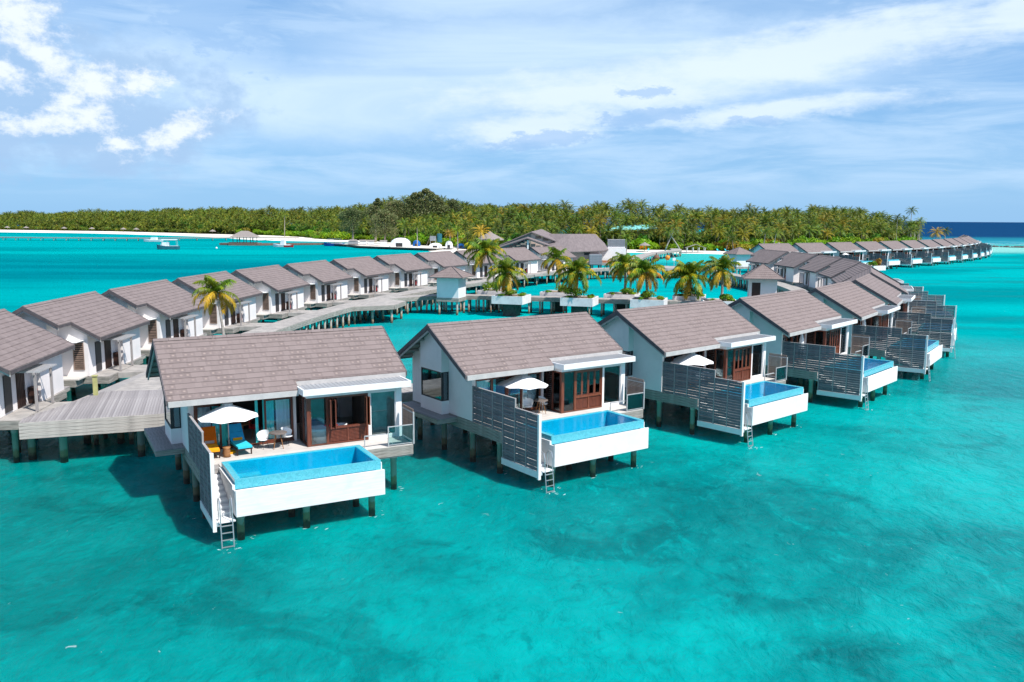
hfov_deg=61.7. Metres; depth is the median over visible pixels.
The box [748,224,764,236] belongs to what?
coconut palm
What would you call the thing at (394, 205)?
casuarina tree
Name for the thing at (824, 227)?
coconut palm
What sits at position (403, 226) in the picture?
coconut palm
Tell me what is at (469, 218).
coconut palm
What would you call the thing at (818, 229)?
coconut palm
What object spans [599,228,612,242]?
coconut palm
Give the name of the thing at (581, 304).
planter
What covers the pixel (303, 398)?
side window
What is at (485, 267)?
entrance door
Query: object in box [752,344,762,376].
window
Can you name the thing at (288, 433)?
tub chair
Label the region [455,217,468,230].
coconut palm
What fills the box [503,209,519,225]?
coconut palm
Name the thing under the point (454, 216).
coconut palm
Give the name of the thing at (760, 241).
bush
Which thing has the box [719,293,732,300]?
shrub
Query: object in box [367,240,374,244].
quay hut
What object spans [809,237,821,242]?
bush
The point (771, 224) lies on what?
coconut palm
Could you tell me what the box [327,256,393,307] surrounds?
overwater villa
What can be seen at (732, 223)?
coconut palm
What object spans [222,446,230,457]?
side table
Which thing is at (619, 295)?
planter
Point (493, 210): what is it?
coconut palm
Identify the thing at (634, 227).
teal roofed house
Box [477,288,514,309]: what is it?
planter
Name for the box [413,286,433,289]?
footbridge
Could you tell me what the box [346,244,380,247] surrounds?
landing stage
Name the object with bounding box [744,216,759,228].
coconut palm
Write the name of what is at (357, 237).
bush
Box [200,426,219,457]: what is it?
sun lounger
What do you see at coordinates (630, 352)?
box side window
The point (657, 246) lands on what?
bush
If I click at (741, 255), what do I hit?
service tower
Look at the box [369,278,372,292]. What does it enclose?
entrance door
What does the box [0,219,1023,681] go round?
sea
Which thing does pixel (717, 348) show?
side window
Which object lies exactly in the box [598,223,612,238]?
coconut palm
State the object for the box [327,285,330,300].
entrance door
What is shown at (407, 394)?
walkway
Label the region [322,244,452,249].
harbour quay
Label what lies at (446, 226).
coconut palm
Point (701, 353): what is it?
sliding door
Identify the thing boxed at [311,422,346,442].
bed
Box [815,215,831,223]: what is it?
coconut palm
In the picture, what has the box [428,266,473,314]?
service tower
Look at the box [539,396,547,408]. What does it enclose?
tub chair
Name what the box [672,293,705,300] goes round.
planter
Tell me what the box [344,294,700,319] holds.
walkway
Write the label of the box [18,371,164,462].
arrival deck
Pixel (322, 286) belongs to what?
inland window
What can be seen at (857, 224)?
coconut palm
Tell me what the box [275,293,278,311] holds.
inland window
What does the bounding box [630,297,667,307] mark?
planter
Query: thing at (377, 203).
casuarina tree
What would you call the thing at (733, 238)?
coconut palm
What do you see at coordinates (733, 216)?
coconut palm
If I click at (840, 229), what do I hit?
coconut palm
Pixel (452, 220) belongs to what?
coconut palm
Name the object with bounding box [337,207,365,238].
casuarina tree
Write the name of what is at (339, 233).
bush
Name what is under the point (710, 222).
coconut palm
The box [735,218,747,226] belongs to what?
coconut palm
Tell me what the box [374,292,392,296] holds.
footbridge
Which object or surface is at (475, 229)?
coconut palm
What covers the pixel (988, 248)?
overwater villa
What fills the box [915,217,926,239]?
coconut palm
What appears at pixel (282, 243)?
boat
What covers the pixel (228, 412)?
parasol
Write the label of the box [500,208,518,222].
coconut palm
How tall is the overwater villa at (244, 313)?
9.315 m
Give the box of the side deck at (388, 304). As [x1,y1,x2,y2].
[353,299,405,323]
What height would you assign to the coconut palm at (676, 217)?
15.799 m
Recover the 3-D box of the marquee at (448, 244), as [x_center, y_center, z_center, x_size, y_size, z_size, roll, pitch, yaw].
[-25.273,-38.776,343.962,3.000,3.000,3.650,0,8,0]
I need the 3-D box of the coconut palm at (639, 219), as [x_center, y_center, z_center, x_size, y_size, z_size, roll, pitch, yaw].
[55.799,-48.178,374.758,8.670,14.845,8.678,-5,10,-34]
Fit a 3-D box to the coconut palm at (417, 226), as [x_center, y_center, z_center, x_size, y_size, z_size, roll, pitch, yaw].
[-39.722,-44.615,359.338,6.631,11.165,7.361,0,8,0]
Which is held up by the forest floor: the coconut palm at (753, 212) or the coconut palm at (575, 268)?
the coconut palm at (753, 212)
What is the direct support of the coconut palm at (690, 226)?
on the forest floor
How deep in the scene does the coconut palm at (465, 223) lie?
380.12 m
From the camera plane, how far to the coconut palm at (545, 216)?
347.36 m
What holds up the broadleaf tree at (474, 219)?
on the forest floor
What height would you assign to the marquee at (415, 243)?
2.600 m
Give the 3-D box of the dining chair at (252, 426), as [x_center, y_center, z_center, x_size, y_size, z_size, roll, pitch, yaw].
[-12.179,4.147,40.636,0.526,0.904,0.540,-1,8,-7]
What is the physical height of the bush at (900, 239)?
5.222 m
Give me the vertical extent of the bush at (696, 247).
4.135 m
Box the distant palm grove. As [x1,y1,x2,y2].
[0,195,914,239]
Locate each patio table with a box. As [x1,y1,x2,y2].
[269,430,286,448]
[533,398,547,413]
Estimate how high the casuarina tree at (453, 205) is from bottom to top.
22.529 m
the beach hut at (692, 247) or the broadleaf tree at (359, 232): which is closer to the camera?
the beach hut at (692, 247)
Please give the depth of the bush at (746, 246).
341.74 m
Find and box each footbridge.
[34,401,72,414]
[118,365,146,377]
[239,323,270,330]
[288,310,315,315]
[332,300,350,304]
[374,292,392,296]
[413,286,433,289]
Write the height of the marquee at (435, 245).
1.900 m
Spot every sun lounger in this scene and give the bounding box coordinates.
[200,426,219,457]
[226,423,252,455]
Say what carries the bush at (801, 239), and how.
on the forest floor
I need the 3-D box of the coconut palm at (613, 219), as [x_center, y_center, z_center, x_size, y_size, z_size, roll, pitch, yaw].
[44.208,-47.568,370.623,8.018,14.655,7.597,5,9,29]
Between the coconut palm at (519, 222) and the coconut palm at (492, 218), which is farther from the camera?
the coconut palm at (492, 218)
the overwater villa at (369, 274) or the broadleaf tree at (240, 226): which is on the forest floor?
the broadleaf tree at (240, 226)
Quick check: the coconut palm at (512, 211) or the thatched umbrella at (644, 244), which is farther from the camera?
the coconut palm at (512, 211)
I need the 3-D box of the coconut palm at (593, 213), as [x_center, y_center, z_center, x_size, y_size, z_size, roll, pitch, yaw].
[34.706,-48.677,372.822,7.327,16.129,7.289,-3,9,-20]
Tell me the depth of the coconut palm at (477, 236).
333.31 m
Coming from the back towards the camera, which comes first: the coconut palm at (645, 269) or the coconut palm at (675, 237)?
the coconut palm at (675, 237)
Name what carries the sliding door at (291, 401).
in the overwater villa at (299, 383)
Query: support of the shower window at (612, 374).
in the overwater villa at (576, 361)
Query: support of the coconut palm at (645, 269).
in the planter at (635, 302)
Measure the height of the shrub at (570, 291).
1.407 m
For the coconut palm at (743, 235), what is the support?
on the forest floor
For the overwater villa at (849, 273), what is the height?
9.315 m
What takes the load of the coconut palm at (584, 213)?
on the forest floor
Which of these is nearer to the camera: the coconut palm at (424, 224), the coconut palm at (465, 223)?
the coconut palm at (465, 223)
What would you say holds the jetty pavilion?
in the sea
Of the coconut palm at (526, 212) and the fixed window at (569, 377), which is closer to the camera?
the fixed window at (569, 377)
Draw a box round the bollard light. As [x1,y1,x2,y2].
[91,375,97,394]
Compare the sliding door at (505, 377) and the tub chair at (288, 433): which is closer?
the tub chair at (288, 433)
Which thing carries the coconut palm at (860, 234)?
on the forest floor
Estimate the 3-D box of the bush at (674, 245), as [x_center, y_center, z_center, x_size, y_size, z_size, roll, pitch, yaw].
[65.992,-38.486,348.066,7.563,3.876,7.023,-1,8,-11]
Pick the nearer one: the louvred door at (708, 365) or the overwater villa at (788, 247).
the louvred door at (708, 365)
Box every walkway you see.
[93,267,654,444]
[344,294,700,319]
[401,275,808,424]
[632,248,681,274]
[666,268,739,285]
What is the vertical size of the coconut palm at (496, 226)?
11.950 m
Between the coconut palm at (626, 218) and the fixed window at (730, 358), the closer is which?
the fixed window at (730, 358)
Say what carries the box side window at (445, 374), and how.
in the overwater villa at (576, 361)
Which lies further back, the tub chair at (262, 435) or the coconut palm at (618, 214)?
the coconut palm at (618, 214)
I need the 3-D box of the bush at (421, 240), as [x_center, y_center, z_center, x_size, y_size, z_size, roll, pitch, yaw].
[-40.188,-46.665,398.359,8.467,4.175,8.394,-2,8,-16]
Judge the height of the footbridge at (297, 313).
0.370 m
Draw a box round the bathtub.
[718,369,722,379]
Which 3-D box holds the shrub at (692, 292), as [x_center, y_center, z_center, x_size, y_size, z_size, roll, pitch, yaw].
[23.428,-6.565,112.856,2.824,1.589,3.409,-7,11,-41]
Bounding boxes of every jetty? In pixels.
[0,237,298,240]
[219,242,338,244]
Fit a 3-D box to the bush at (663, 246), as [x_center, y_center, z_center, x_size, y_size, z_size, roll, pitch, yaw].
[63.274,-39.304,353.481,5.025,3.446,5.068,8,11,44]
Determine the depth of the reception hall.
198.94 m
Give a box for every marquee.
[390,238,410,246]
[413,240,419,245]
[429,243,441,247]
[445,241,452,247]
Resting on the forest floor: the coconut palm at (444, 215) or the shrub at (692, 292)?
the coconut palm at (444, 215)
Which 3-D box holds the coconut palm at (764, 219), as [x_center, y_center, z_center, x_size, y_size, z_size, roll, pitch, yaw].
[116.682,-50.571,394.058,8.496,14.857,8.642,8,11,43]
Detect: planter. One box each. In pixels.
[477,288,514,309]
[491,293,530,316]
[540,290,568,311]
[560,295,598,312]
[604,292,639,309]
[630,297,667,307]
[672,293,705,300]
[701,298,735,304]
[871,265,885,270]
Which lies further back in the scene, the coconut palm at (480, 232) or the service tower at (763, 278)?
the coconut palm at (480, 232)
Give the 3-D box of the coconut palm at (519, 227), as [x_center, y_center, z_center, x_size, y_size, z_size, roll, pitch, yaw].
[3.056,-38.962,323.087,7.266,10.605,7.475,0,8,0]
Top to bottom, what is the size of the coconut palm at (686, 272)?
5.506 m
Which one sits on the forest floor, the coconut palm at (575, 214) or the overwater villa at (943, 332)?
the coconut palm at (575, 214)
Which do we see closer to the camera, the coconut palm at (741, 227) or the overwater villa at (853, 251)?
the overwater villa at (853, 251)
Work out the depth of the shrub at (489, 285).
119.36 m
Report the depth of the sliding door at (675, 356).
53.59 m
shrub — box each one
[482,281,496,289]
[501,288,516,295]
[554,284,566,291]
[564,288,587,296]
[619,288,635,293]
[639,289,655,298]
[678,286,702,295]
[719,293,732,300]
[866,261,877,265]
[875,258,881,265]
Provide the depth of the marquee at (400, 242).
354.94 m
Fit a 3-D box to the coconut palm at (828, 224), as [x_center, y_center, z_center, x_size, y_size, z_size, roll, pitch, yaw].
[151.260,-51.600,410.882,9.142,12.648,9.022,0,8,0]
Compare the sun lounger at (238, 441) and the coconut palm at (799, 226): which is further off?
the coconut palm at (799, 226)
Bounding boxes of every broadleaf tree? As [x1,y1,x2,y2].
[236,223,249,231]
[286,224,294,230]
[296,225,306,230]
[354,228,362,235]
[356,222,369,235]
[422,225,437,236]
[441,223,458,233]
[470,217,492,229]
[510,231,520,238]
[563,223,581,233]
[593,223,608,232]
[638,233,649,240]
[669,234,686,243]
[717,224,731,235]
[841,233,854,238]
[872,223,889,234]
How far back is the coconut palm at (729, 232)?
342.99 m
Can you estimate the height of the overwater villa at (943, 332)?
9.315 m
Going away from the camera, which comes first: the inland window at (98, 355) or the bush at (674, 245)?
the inland window at (98, 355)
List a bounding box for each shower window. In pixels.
[370,390,395,434]
[604,365,620,403]
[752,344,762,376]
[840,326,846,353]
[888,312,891,335]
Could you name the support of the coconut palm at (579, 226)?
on the forest floor
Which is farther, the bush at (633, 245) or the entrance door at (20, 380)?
the bush at (633, 245)
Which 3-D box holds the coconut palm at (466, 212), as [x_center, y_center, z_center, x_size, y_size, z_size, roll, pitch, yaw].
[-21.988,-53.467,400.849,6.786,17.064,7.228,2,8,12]
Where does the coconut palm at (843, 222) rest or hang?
on the forest floor
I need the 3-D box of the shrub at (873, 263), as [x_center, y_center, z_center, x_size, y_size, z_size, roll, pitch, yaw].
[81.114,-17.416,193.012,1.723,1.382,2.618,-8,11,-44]
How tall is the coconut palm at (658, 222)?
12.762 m
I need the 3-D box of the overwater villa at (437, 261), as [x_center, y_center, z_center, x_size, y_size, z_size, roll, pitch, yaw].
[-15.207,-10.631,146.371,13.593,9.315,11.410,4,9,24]
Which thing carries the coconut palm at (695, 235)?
on the forest floor
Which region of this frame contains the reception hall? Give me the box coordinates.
[499,229,625,274]
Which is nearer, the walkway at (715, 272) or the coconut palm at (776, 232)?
the walkway at (715, 272)
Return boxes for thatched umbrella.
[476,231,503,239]
[639,242,649,250]
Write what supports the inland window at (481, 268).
in the overwater villa at (480, 273)
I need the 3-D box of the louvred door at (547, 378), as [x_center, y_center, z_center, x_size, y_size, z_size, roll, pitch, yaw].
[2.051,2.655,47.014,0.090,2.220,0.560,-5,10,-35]
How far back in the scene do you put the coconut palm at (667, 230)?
321.42 m
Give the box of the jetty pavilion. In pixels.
[228,231,259,245]
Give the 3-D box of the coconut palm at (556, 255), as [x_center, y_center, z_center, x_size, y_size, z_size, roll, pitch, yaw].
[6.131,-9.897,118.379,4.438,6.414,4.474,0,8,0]
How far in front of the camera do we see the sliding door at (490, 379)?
44.99 m
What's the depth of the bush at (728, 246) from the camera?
345.27 m
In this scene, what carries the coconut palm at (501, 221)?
on the forest floor
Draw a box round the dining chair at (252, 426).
[249,419,260,437]
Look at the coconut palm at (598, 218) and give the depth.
366.43 m
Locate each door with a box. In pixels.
[15,373,25,408]
[104,340,111,368]
[173,319,178,336]
[195,404,221,447]
[231,304,235,323]
[264,397,293,441]
[281,293,284,310]
[299,394,302,441]
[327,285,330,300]
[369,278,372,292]
[409,273,411,285]
[476,378,491,416]
[484,266,486,276]
[492,376,506,399]
[507,374,521,409]
[522,372,540,409]
[545,371,551,409]
[664,356,673,387]
[673,354,682,384]
[692,351,703,382]
[707,349,714,378]
[752,283,760,295]
[787,336,791,357]
[791,335,797,358]
[807,331,814,355]
[864,317,870,333]
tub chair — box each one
[257,430,268,449]
[281,427,292,442]
[523,398,532,411]
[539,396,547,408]
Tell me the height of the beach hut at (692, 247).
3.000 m
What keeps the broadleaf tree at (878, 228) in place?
on the forest floor
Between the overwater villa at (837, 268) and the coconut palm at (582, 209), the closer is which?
the overwater villa at (837, 268)
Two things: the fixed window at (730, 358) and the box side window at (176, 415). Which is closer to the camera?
the box side window at (176, 415)
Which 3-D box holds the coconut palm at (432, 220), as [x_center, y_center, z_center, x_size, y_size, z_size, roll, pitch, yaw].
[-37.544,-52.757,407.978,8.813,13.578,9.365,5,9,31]
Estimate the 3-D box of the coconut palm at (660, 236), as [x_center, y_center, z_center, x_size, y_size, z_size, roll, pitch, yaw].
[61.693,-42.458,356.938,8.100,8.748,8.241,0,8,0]
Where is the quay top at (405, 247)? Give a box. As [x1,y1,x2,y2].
[358,244,453,248]
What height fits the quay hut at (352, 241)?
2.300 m
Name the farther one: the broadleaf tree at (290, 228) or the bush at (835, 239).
the broadleaf tree at (290, 228)
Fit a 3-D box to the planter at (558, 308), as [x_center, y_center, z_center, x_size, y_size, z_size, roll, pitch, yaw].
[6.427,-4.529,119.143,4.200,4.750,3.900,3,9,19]
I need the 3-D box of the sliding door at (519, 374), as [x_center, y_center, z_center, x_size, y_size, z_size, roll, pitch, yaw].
[0.124,2.820,46.098,0.960,2.010,0.080,-5,10,-35]
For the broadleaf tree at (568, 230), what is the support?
on the forest floor
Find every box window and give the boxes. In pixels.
[164,400,172,428]
[421,367,442,400]
[622,351,628,375]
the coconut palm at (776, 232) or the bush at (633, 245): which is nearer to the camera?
the coconut palm at (776, 232)
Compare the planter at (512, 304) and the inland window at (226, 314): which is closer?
the inland window at (226, 314)
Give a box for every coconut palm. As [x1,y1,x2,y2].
[191,275,240,334]
[280,211,289,236]
[397,220,411,235]
[399,222,412,237]
[405,218,412,235]
[410,221,424,246]
[418,213,434,223]
[418,218,430,231]
[424,226,438,245]
[425,211,437,220]
[425,216,440,225]
[432,224,446,235]
[434,215,449,227]
[436,211,448,222]
[438,218,452,237]
[442,222,452,231]
[443,229,455,248]
[446,209,460,219]
[446,214,457,224]
[451,213,461,226]
[451,226,462,249]
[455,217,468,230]
[458,220,471,233]
[459,230,472,248]
[460,208,470,216]
[460,214,475,228]
[462,225,479,239]
[463,238,507,290]
[467,225,479,235]
[469,234,484,241]
[471,225,490,239]
[476,211,487,219]
[477,216,494,230]
[477,221,496,233]
[485,206,501,219]
[485,214,501,226]
[486,257,527,295]
[488,220,505,233]
[489,207,501,217]
[492,230,503,244]
[493,218,510,230]
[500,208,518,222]
[500,226,518,241]
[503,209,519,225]
[506,213,516,224]
[507,216,521,228]
[509,218,528,233]
[510,210,529,224]
[511,227,529,238]
[512,223,528,234]
[518,204,532,214]
[519,208,535,217]
[523,217,541,232]
[526,221,544,232]
[528,224,539,234]
[532,208,551,220]
[538,220,555,232]
[539,215,555,223]
[540,246,571,292]
[541,227,559,237]
[547,222,562,233]
[552,257,601,297]
[557,208,573,232]
[557,222,570,233]
[558,210,572,225]
[567,213,584,224]
[570,222,586,233]
[572,216,585,227]
[572,223,587,233]
[576,205,589,216]
[580,208,595,225]
[582,219,598,232]
[583,226,598,236]
[586,210,599,222]
[592,213,608,235]
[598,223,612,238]
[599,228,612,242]
[604,252,637,294]
[605,214,622,227]
[606,228,621,238]
[609,209,622,223]
[613,224,628,238]
[618,216,634,226]
[619,213,633,224]
[619,233,634,252]
[622,228,637,248]
[624,256,666,298]
[628,229,642,247]
[631,214,649,224]
[632,227,647,235]
[635,214,650,224]
[639,215,651,224]
[640,227,656,238]
[649,222,664,232]
[652,228,666,247]
[653,219,666,229]
[654,222,670,241]
[659,210,673,220]
[660,260,710,300]
[661,225,681,252]
[664,222,682,250]
[666,229,685,243]
[668,213,683,222]
[669,219,683,233]
[676,216,689,230]
[678,226,692,249]
[684,217,699,229]
[685,230,701,242]
[686,222,701,239]
[689,214,704,226]
[697,254,742,300]
[702,212,721,234]
[703,215,722,229]
[707,228,721,241]
[710,225,726,240]
[719,214,729,224]
[721,229,737,249]
[723,217,741,231]
[725,234,740,248]
[727,214,741,229]
[734,208,749,218]
[735,215,751,228]
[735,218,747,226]
[735,222,752,240]
[735,227,755,242]
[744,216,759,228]
[747,208,760,218]
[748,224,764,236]
[756,227,773,243]
[758,215,775,228]
[760,226,776,238]
[761,214,777,225]
[764,220,778,233]
[767,227,784,242]
[771,214,784,223]
[771,222,790,234]
[778,228,790,240]
[780,219,795,238]
[784,215,801,236]
[788,222,807,237]
[788,228,801,239]
[801,218,817,234]
[801,224,817,238]
[813,224,825,237]
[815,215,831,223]
[820,220,835,234]
[821,224,833,233]
[821,228,834,239]
[828,220,839,235]
[833,224,850,236]
[834,217,851,231]
[844,223,857,235]
[844,227,857,236]
[853,222,864,236]
[854,227,870,238]
[860,226,876,236]
[881,228,897,238]
[889,213,903,239]
[902,221,914,234]
[904,227,916,236]
[905,206,916,236]
[906,221,917,228]
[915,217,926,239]
[929,227,944,238]
[939,227,950,237]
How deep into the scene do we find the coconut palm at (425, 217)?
419.55 m
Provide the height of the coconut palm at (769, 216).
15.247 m
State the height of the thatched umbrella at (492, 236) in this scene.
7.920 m
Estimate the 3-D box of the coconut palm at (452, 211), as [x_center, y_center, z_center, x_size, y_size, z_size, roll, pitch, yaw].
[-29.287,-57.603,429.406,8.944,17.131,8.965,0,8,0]
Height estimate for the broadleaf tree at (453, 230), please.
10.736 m
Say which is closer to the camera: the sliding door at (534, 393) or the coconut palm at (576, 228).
the sliding door at (534, 393)
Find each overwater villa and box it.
[0,309,74,462]
[12,291,149,401]
[101,279,206,364]
[144,326,414,548]
[172,271,262,335]
[230,265,309,333]
[283,260,352,318]
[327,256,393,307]
[352,253,431,301]
[395,251,469,292]
[397,312,648,493]
[454,249,501,290]
[495,247,541,284]
[528,246,576,282]
[597,299,807,446]
[728,289,897,409]
[745,249,789,285]
[749,243,802,268]
[774,252,817,291]
[792,243,839,256]
[796,255,842,290]
[808,280,942,381]
[817,258,923,297]
[825,242,871,264]
[828,262,944,309]
[844,267,956,338]
[852,273,956,356]
[853,241,899,268]
[878,241,921,267]
[899,240,940,265]
[917,239,955,263]
[932,239,967,262]
[944,238,977,260]
[952,238,983,259]
[960,237,988,257]
[965,237,991,256]
[967,236,992,250]
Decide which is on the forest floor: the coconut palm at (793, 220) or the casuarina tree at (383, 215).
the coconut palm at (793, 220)
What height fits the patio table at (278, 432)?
0.749 m
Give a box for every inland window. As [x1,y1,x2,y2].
[2,375,12,413]
[95,341,101,370]
[165,319,170,337]
[224,305,228,324]
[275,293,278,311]
[321,285,324,300]
[364,279,366,292]
[404,273,406,286]
[480,266,482,276]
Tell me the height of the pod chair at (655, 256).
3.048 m
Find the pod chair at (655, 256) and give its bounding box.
[653,253,659,265]
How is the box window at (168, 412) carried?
in the overwater villa at (299, 383)
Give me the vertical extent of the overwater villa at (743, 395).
9.315 m
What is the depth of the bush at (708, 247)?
343.58 m
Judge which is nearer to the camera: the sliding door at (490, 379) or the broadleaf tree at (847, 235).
the sliding door at (490, 379)
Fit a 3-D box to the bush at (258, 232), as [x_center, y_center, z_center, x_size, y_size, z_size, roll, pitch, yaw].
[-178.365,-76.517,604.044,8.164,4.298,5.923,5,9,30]
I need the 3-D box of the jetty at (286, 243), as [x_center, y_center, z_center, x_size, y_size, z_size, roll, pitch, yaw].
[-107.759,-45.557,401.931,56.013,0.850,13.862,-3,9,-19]
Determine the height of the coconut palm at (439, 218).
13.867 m
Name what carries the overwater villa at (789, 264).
in the sea
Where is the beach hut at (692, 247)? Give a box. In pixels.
[685,244,705,251]
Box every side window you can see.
[172,407,180,428]
[302,396,306,444]
[443,372,448,400]
[552,370,559,412]
[629,351,632,375]
[715,348,724,378]
[814,330,823,358]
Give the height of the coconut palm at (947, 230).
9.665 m
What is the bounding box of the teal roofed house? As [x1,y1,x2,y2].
[606,225,654,233]
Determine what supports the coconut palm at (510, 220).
on the forest floor
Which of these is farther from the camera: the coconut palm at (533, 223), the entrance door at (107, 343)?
the coconut palm at (533, 223)
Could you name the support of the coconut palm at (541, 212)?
on the forest floor
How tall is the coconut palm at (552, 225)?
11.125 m
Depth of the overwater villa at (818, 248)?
216.04 m
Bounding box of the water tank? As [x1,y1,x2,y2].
[430,234,441,243]
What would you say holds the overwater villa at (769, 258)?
in the sea
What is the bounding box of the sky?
[0,0,1023,221]
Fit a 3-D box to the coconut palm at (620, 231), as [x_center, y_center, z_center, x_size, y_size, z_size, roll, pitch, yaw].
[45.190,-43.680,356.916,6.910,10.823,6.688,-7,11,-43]
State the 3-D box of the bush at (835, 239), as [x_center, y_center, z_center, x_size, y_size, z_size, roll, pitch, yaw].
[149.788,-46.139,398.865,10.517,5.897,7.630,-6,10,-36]
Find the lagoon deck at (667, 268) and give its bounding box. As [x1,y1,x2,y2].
[652,266,680,277]
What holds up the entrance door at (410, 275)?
in the overwater villa at (409, 270)
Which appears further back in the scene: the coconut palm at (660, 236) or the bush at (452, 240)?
the bush at (452, 240)
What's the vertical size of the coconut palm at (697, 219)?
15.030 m
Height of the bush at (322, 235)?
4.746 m
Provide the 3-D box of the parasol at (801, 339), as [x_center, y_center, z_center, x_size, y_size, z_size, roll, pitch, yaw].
[21.258,0.468,62.974,0.520,2.320,0.520,7,11,41]
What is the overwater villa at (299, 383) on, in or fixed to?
in the sea
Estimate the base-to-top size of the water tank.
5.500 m
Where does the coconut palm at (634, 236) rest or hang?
on the forest floor
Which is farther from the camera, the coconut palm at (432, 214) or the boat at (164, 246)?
the coconut palm at (432, 214)
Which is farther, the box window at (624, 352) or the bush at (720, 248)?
the bush at (720, 248)
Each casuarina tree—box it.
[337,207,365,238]
[364,198,382,241]
[369,209,398,239]
[383,200,409,236]
[401,188,447,221]
[439,199,462,216]
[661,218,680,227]
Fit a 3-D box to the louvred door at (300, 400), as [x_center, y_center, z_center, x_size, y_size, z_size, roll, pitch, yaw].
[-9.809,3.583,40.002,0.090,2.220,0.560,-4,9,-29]
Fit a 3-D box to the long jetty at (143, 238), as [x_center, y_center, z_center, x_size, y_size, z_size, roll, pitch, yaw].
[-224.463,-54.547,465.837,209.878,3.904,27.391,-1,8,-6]
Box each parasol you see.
[197,402,257,453]
[498,374,547,408]
[671,352,713,379]
[799,334,803,363]
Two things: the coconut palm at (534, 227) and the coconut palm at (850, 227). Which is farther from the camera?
the coconut palm at (850, 227)
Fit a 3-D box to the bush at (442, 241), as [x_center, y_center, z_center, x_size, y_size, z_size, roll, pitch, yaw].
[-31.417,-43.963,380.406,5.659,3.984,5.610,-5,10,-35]
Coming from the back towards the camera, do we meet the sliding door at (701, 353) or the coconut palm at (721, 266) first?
the coconut palm at (721, 266)
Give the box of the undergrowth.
[0,220,909,248]
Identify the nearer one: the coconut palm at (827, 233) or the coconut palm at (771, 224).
the coconut palm at (771, 224)
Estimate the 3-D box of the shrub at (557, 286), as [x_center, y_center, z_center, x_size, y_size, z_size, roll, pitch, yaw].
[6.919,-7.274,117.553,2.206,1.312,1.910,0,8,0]
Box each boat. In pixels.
[143,237,163,241]
[157,239,179,249]
[273,240,289,246]
[324,239,344,245]
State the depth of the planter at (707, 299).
108.07 m
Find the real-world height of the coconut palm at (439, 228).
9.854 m
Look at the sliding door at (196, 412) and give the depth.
38.33 m
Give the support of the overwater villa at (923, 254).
in the sea
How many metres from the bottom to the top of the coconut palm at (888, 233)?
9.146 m
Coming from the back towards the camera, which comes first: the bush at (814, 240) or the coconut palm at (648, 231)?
the bush at (814, 240)
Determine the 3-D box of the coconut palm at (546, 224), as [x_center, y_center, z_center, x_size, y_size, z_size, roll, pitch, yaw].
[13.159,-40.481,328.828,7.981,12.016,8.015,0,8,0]
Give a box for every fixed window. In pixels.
[310,397,327,445]
[563,371,574,412]
[727,348,734,379]
[825,330,830,357]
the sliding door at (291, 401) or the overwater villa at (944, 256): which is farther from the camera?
the overwater villa at (944, 256)
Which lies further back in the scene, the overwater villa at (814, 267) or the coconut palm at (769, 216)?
the coconut palm at (769, 216)
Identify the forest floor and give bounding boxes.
[1,229,748,250]
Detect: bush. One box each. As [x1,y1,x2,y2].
[253,230,262,234]
[275,229,283,235]
[305,229,313,237]
[320,232,328,238]
[327,231,337,238]
[334,231,349,239]
[336,232,348,239]
[351,234,361,239]
[358,235,367,239]
[408,232,424,244]
[419,237,429,244]
[436,238,446,245]
[442,237,455,245]
[625,239,639,248]
[635,237,653,249]
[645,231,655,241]
[647,244,660,249]
[657,235,670,244]
[660,242,671,248]
[665,242,683,249]
[685,241,702,250]
[701,243,715,250]
[711,246,724,249]
[721,240,738,249]
[734,243,753,249]
[751,239,768,245]
[788,235,810,243]
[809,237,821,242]
[828,236,840,241]
[840,237,853,242]
[873,237,885,241]
[892,236,909,240]
[900,235,916,240]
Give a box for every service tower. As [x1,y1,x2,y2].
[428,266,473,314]
[723,247,752,273]
[741,263,784,296]
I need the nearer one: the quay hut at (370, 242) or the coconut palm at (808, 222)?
the quay hut at (370, 242)
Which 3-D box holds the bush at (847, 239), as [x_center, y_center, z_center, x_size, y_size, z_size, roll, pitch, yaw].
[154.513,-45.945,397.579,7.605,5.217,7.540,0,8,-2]
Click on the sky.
(892, 106)
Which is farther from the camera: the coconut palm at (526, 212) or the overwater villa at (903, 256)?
the coconut palm at (526, 212)
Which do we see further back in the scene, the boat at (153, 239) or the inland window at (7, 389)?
the boat at (153, 239)
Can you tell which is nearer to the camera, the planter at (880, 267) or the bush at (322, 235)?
the planter at (880, 267)
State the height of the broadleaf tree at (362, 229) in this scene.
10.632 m
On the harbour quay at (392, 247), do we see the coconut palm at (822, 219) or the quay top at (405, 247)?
the quay top at (405, 247)
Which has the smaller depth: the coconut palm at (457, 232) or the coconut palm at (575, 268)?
the coconut palm at (575, 268)
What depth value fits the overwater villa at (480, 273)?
152.50 m
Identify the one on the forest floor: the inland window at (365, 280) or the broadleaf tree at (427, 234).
the broadleaf tree at (427, 234)
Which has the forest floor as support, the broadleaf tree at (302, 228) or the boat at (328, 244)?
the broadleaf tree at (302, 228)
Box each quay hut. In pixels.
[348,239,357,243]
[359,240,366,244]
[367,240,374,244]
[380,240,386,245]
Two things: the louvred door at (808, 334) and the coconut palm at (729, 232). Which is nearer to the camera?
the louvred door at (808, 334)
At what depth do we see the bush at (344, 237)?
476.37 m

